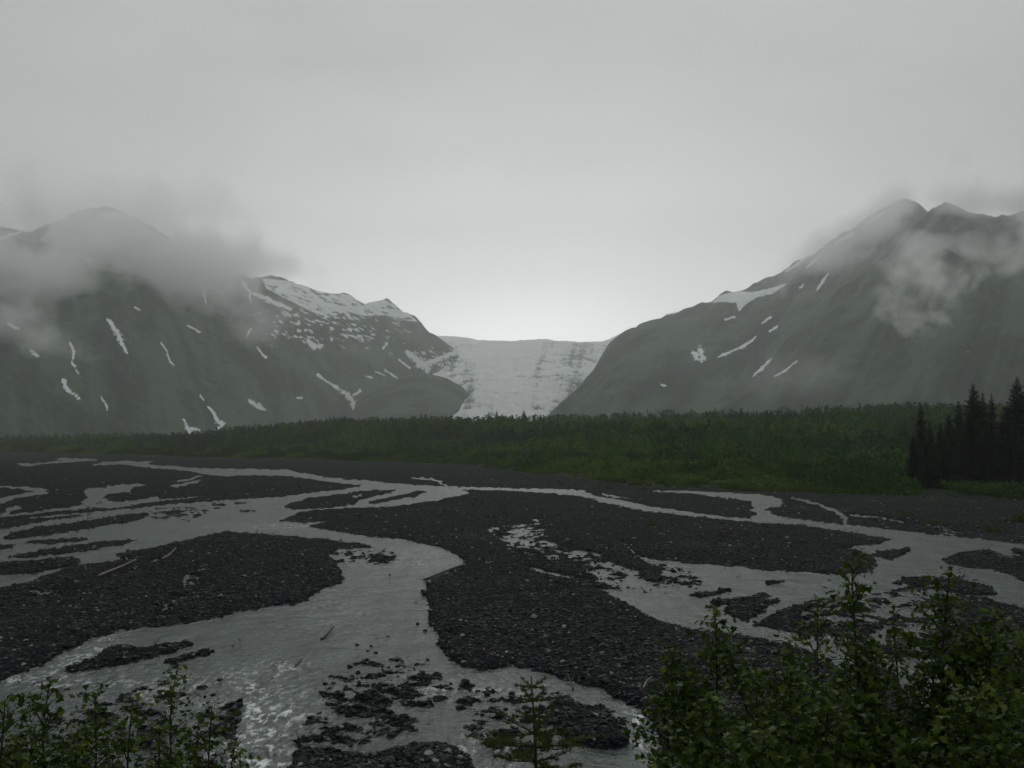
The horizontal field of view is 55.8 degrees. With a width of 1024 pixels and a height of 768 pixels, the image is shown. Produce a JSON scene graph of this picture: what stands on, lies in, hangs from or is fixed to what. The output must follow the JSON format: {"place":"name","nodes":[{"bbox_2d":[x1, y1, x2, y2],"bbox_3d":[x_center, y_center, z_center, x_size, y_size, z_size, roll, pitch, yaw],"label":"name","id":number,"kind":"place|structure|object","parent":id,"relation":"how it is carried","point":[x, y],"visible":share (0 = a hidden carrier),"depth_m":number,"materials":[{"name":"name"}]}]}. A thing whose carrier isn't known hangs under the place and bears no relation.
{"place":"outdoors","nodes":[
{"label":"outdoors","id":0,"kind":"place"},
{"bbox_2d":[0,206,458,439],"bbox_3d":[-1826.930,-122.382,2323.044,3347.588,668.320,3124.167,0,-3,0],"label":"mountain","id":1,"kind":"structure","parent":0,"point":[113,320],"depth_m":1831.68,"materials":[{"name":"grey stone"}]},
{"bbox_2d":[346,373,469,421],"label":"rock spur","id":2,"kind":"structure","parent":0,"point":[422,394],"depth_m":2199.45,"materials":[{"name":"grey stone"}]},
{"bbox_2d":[0,430,1023,767],"bbox_3d":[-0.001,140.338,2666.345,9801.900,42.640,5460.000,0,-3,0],"label":"ground","id":3,"kind":"structure","parent":0,"point":[82,474],"depth_m":60.57,"materials":[{"name":"grey gravel"}]},
{"bbox_2d":[0,693,48,767],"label":"shrub","id":4,"kind":"object","parent":3,"relation":"on","point":[11,722],"visible":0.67,"depth_m":5.89,"materials":[{"name":"green plant"}]},
{"bbox_2d":[0,664,94,767],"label":"shrub","id":5,"kind":"object","parent":3,"relation":"on","point":[44,762],"visible":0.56,"depth_m":6.13,"materials":[{"name":"green plant"}]},
{"bbox_2d":[0,723,107,767],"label":"shrub","id":6,"kind":"object","parent":3,"relation":"on","point":[18,757],"visible":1,"depth_m":5.10,"materials":[{"name":"green plant"}]},
{"bbox_2d":[42,720,115,767],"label":"shrub","id":7,"kind":"object","parent":3,"relation":"on","point":[78,748],"visible":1,"depth_m":5.29,"materials":[{"name":"green plant"}]},
{"bbox_2d":[33,678,147,767],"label":"shrub","id":8,"kind":"object","parent":3,"relation":"on","point":[95,726],"visible":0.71,"depth_m":6.28,"materials":[{"name":"green plant"}]},
{"bbox_2d":[97,692,153,767],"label":"shrub","id":9,"kind":"object","parent":3,"relation":"on","point":[121,750],"visible":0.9,"depth_m":6.08,"materials":[{"name":"green plant"}]},
{"bbox_2d":[130,714,196,767],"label":"shrub","id":10,"kind":"object","parent":3,"relation":"on","point":[149,763],"visible":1,"depth_m":5.50,"materials":[{"name":"green plant"}]},
{"bbox_2d":[142,657,222,767],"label":"shrub","id":11,"kind":"object","parent":3,"relation":"on","point":[188,734],"visible":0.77,"depth_m":6.46,"materials":[{"name":"green plant"}]},
{"bbox_2d":[181,700,260,767],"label":"shrub","id":12,"kind":"object","parent":3,"relation":"on","point":[211,741],"visible":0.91,"depth_m":6.30,"materials":[{"name":"green plant"}]},
{"bbox_2d":[216,748,248,767],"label":"shrub","id":13,"kind":"object","parent":3,"relation":"on","point":[240,764],"visible":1,"depth_m":5.49,"materials":[{"name":"green plant"}]},
{"bbox_2d":[0,401,1014,471],"bbox_3d":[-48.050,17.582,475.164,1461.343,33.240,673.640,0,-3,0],"label":"forest","id":14,"kind":"object","parent":3,"relation":"on","point":[840,429],"visible":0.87,"depth_m":378.84,"materials":[{"name":"green plant"}]},
{"bbox_2d":[0,466,1023,767],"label":"gravel stones","id":15,"kind":"object","parent":3,"relation":"on","point":[302,756],"visible":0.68,"depth_m":35.34,"materials":[{"name":"grey gravel"}]},
{"bbox_2d":[97,559,136,576],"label":"driftwood","id":16,"kind":"object","parent":15,"relation":"on","point":[103,573],"visible":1,"depth_m":49.90,"materials":[{"name":"grey wood"}]},
{"bbox_2d":[149,636,160,649],"bbox_3d":[-11.972,8.688,32.514,0.140,0.308,1.677,0,-3,-8],"label":"driftwood","id":17,"kind":"object","parent":15,"relation":"on","point":[153,644],"visible":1,"depth_m":32.12,"materials":[{"name":"grey wood"}]},
{"bbox_2d":[423,561,466,579],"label":"driftwood","id":18,"kind":"object","parent":15,"relation":"on","point":[448,570],"visible":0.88,"depth_m":50.79,"materials":[{"name":"grey wood"}]},
{"bbox_2d":[0,444,1023,499],"bbox_3d":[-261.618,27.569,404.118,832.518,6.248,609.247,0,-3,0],"label":"willow brush","id":19,"kind":"object","parent":3,"relation":"on","point":[856,476],"visible":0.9,"depth_m":177.87,"materials":[{"name":"green plant"}]},
{"bbox_2d":[464,674,605,767],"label":"young spruce","id":20,"kind":"object","parent":3,"relation":"on","point":[536,732],"visible":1,"depth_m":6.47,"materials":[{"name":"green plant"}]},
{"bbox_2d":[641,520,661,525],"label":"shrub","id":21,"kind":"object","parent":3,"relation":"on","point":[652,524],"visible":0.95,"depth_m":77.05,"materials":[{"name":"green plant"}]},
{"bbox_2d":[643,723,679,767],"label":"shrub","id":22,"kind":"object","parent":3,"relation":"on","point":[662,756],"visible":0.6,"depth_m":6.66,"materials":[{"name":"green plant"}]},
{"bbox_2d":[621,638,710,767],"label":"shrub","id":23,"kind":"object","parent":3,"relation":"on","point":[676,749],"visible":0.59,"depth_m":7.66,"materials":[{"name":"green plant"}]},
{"bbox_2d":[647,681,773,767],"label":"shrub","id":24,"kind":"object","parent":3,"relation":"on","point":[706,721],"visible":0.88,"depth_m":5.89,"materials":[{"name":"green plant"}]},
{"bbox_2d":[645,600,846,767],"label":"shrub","id":25,"kind":"object","parent":3,"relation":"on","point":[710,654],"visible":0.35,"depth_m":7.54,"materials":[{"name":"green plant"}]},
{"bbox_2d":[699,659,800,767],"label":"shrub","id":26,"kind":"object","parent":3,"relation":"on","point":[757,710],"visible":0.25,"depth_m":6.86,"materials":[{"name":"green plant"}]},
{"bbox_2d":[723,718,790,767],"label":"shrub","id":27,"kind":"object","parent":3,"relation":"on","point":[773,752],"visible":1,"depth_m":5.28,"materials":[{"name":"green plant"}]},
{"bbox_2d":[718,631,858,767],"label":"shrub","id":28,"kind":"object","parent":3,"relation":"on","point":[794,677],"visible":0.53,"depth_m":6.29,"materials":[{"name":"green plant"}]},
{"bbox_2d":[712,592,902,767],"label":"shrub","id":29,"kind":"object","parent":3,"relation":"on","point":[800,638],"visible":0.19,"depth_m":7.47,"materials":[{"name":"green plant"}]},
{"bbox_2d":[766,670,879,767],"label":"shrub","id":30,"kind":"object","parent":3,"relation":"on","point":[849,738],"visible":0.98,"depth_m":5.68,"materials":[{"name":"green plant"}]},
{"bbox_2d":[812,548,916,767],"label":"shrub","id":31,"kind":"object","parent":3,"relation":"on","point":[858,672],"visible":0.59,"depth_m":6.81,"materials":[{"name":"green plant"}]},
{"bbox_2d":[864,727,932,767],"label":"shrub","id":32,"kind":"object","parent":3,"relation":"on","point":[896,759],"visible":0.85,"depth_m":5.47,"materials":[{"name":"green plant"}]},
{"bbox_2d":[824,640,976,767],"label":"shrub","id":33,"kind":"object","parent":3,"relation":"on","point":[871,759],"visible":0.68,"depth_m":6.36,"materials":[{"name":"green plant"}]},
{"bbox_2d":[867,596,937,766],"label":"shrub","id":34,"kind":"object","parent":3,"relation":"on","point":[894,634],"visible":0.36,"depth_m":7.64,"materials":[{"name":"green plant"}]},
{"bbox_2d":[894,510,920,516],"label":"shrub","id":35,"kind":"object","parent":3,"relation":"on","point":[905,514],"visible":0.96,"depth_m":86.18,"materials":[{"name":"green plant"}]},
{"bbox_2d":[898,435,922,478],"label":"spruce tree","id":36,"kind":"object","parent":3,"relation":"on","point":[913,458],"visible":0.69,"depth_m":138.31,"materials":[{"name":"green plant"}]},
{"bbox_2d":[905,404,927,465],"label":"spruce tree","id":37,"kind":"object","parent":3,"relation":"on","point":[921,435],"visible":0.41,"depth_m":147.65,"materials":[{"name":"green plant"}]},
{"bbox_2d":[913,442,937,487],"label":"spruce tree","id":38,"kind":"object","parent":3,"relation":"on","point":[925,476],"visible":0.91,"depth_m":136.30,"materials":[{"name":"green plant"}]},
{"bbox_2d":[921,423,939,473],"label":"spruce tree","id":39,"kind":"object","parent":3,"relation":"on","point":[930,440],"visible":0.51,"depth_m":141.55,"materials":[{"name":"green plant"}]},
{"bbox_2d":[916,518,951,524],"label":"shrub","id":40,"kind":"object","parent":3,"relation":"on","point":[929,522],"visible":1,"depth_m":78.89,"materials":[{"name":"green plant"}]},
{"bbox_2d":[932,420,951,474],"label":"spruce tree","id":41,"kind":"object","parent":3,"relation":"on","point":[940,436],"visible":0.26,"depth_m":145.67,"materials":[{"name":"green plant"}]},
{"bbox_2d":[932,438,962,487],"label":"spruce tree","id":42,"kind":"object","parent":3,"relation":"on","point":[944,470],"visible":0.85,"depth_m":135.24,"materials":[{"name":"green plant"}]},
{"bbox_2d":[943,414,956,456],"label":"spruce tree","id":43,"kind":"object","parent":3,"relation":"on","point":[949,428],"visible":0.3,"depth_m":149.84,"materials":[{"name":"green plant"}]},
{"bbox_2d":[886,566,1021,767],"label":"shrub","id":44,"kind":"object","parent":3,"relation":"on","point":[932,701],"visible":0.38,"depth_m":6.52,"materials":[{"name":"green plant"}]},
{"bbox_2d":[947,400,965,473],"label":"spruce tree","id":45,"kind":"object","parent":3,"relation":"on","point":[958,423],"visible":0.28,"depth_m":142.74,"materials":[{"name":"green plant"}]},
{"bbox_2d":[896,673,1019,767],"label":"shrub","id":46,"kind":"object","parent":3,"relation":"on","point":[970,707],"visible":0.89,"depth_m":5.33,"materials":[{"name":"green plant"}]},
{"bbox_2d":[950,412,986,481],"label":"spruce tree","id":47,"kind":"object","parent":3,"relation":"on","point":[966,451],"visible":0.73,"depth_m":137.24,"materials":[{"name":"green plant"}]},
{"bbox_2d":[921,606,1023,764],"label":"shrub","id":48,"kind":"object","parent":3,"relation":"on","point":[966,654],"visible":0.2,"depth_m":6.45,"materials":[{"name":"green plant"}]},
{"bbox_2d":[950,384,994,460],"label":"spruce tree","id":49,"kind":"object","parent":3,"relation":"on","point":[975,410],"visible":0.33,"depth_m":145.68,"materials":[{"name":"green plant"}]},
{"bbox_2d":[936,619,1023,767],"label":"shrub","id":50,"kind":"object","parent":3,"relation":"on","point":[1017,681],"visible":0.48,"depth_m":5.99,"materials":[{"name":"green plant"}]},
{"bbox_2d":[961,426,1003,482],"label":"spruce tree","id":51,"kind":"object","parent":3,"relation":"on","point":[986,454],"visible":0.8,"depth_m":135.18,"materials":[{"name":"green plant"}]},
{"bbox_2d":[979,393,994,431],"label":"spruce tree","id":52,"kind":"object","parent":3,"relation":"on","point":[984,412],"visible":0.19,"depth_m":149.76,"materials":[{"name":"green plant"}]},
{"bbox_2d":[976,523,1003,530],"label":"shrub","id":53,"kind":"object","parent":3,"relation":"on","point":[992,528],"visible":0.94,"depth_m":72.78,"materials":[{"name":"green plant"}]},
{"bbox_2d":[958,689,1023,767],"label":"shrub","id":54,"kind":"object","parent":3,"relation":"on","point":[998,751],"visible":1,"depth_m":5.01,"materials":[{"name":"green plant"}]},
{"bbox_2d":[985,392,998,449],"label":"spruce tree","id":55,"kind":"object","parent":3,"relation":"on","point":[991,413],"visible":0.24,"depth_m":146.84,"materials":[{"name":"green plant"}]},
{"bbox_2d":[991,404,1023,479],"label":"spruce tree","id":56,"kind":"object","parent":3,"relation":"on","point":[1000,437],"visible":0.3,"depth_m":138.60,"materials":[{"name":"green plant"}]},
{"bbox_2d":[994,420,1023,483],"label":"spruce tree","id":57,"kind":"object","parent":3,"relation":"on","point":[1012,468],"visible":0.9,"depth_m":134.10,"materials":[{"name":"green plant"}]},
{"bbox_2d":[995,378,1023,463],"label":"spruce tree","id":58,"kind":"object","parent":3,"relation":"on","point":[1016,406],"visible":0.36,"depth_m":142.83,"materials":[{"name":"green plant"}]},
{"bbox_2d":[1006,409,1023,460],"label":"spruce tree","id":59,"kind":"object","parent":3,"relation":"on","point":[1021,430],"visible":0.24,"depth_m":138.00,"materials":[{"name":"green plant"}]},
{"bbox_2d":[1008,509,1023,521],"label":"shrub","id":60,"kind":"object","parent":3,"relation":"on","point":[1018,518],"visible":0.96,"depth_m":80.82,"materials":[{"name":"green plant"}]},
{"bbox_2d":[0,458,1023,767],"bbox_3d":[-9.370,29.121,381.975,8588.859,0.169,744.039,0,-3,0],"label":"river water","id":61,"kind":"structure","parent":0,"point":[254,658],"depth_m":36.19,"materials":[{"name":"grey liquid"}]},
{"bbox_2d":[320,625,333,639],"bbox_3d":[-6.635,8.937,34.811,0.165,0.280,1.635,0,-3,7],"label":"driftwood","id":62,"kind":"object","parent":61,"relation":"in","point":[325,634],"visible":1,"depth_m":34.64,"materials":[{"name":"grey wood"}]},
{"bbox_2d":[0,0,1023,341],"label":"sky","id":63,"kind":"structure","parent":0,"point":[499,170],"materials":[{"name":"grey"}]},
{"bbox_2d":[433,341,607,421],"bbox_3d":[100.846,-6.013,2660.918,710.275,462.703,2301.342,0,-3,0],"label":"glacier","id":64,"kind":"object","parent":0,"point":[529,379],"visible":0.48,"depth_m":2737.84,"materials":[{"name":"white ice"}]},
{"bbox_2d":[437,334,619,347],"bbox_3d":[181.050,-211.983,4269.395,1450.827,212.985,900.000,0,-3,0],"label":"snow field","id":65,"kind":"structure","parent":0,"point":[453,341],"depth_m":4167.82,"materials":[{"name":"white snow"}]},
{"bbox_2d":[542,198,927,421],"bbox_3d":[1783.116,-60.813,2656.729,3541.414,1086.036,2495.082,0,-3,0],"label":"mountain","id":66,"kind":"structure","parent":0,"point":[701,357],"depth_m":2161.93,"materials":[{"name":"grey stone"}]},
{"bbox_2d":[708,202,1023,416],"bbox_3d":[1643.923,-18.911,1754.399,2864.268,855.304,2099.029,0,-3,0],"label":"mountain","id":67,"kind":"structure","parent":0,"point":[928,307],"depth_m":1524.98,"materials":[{"name":"grey stone"}]}
]}

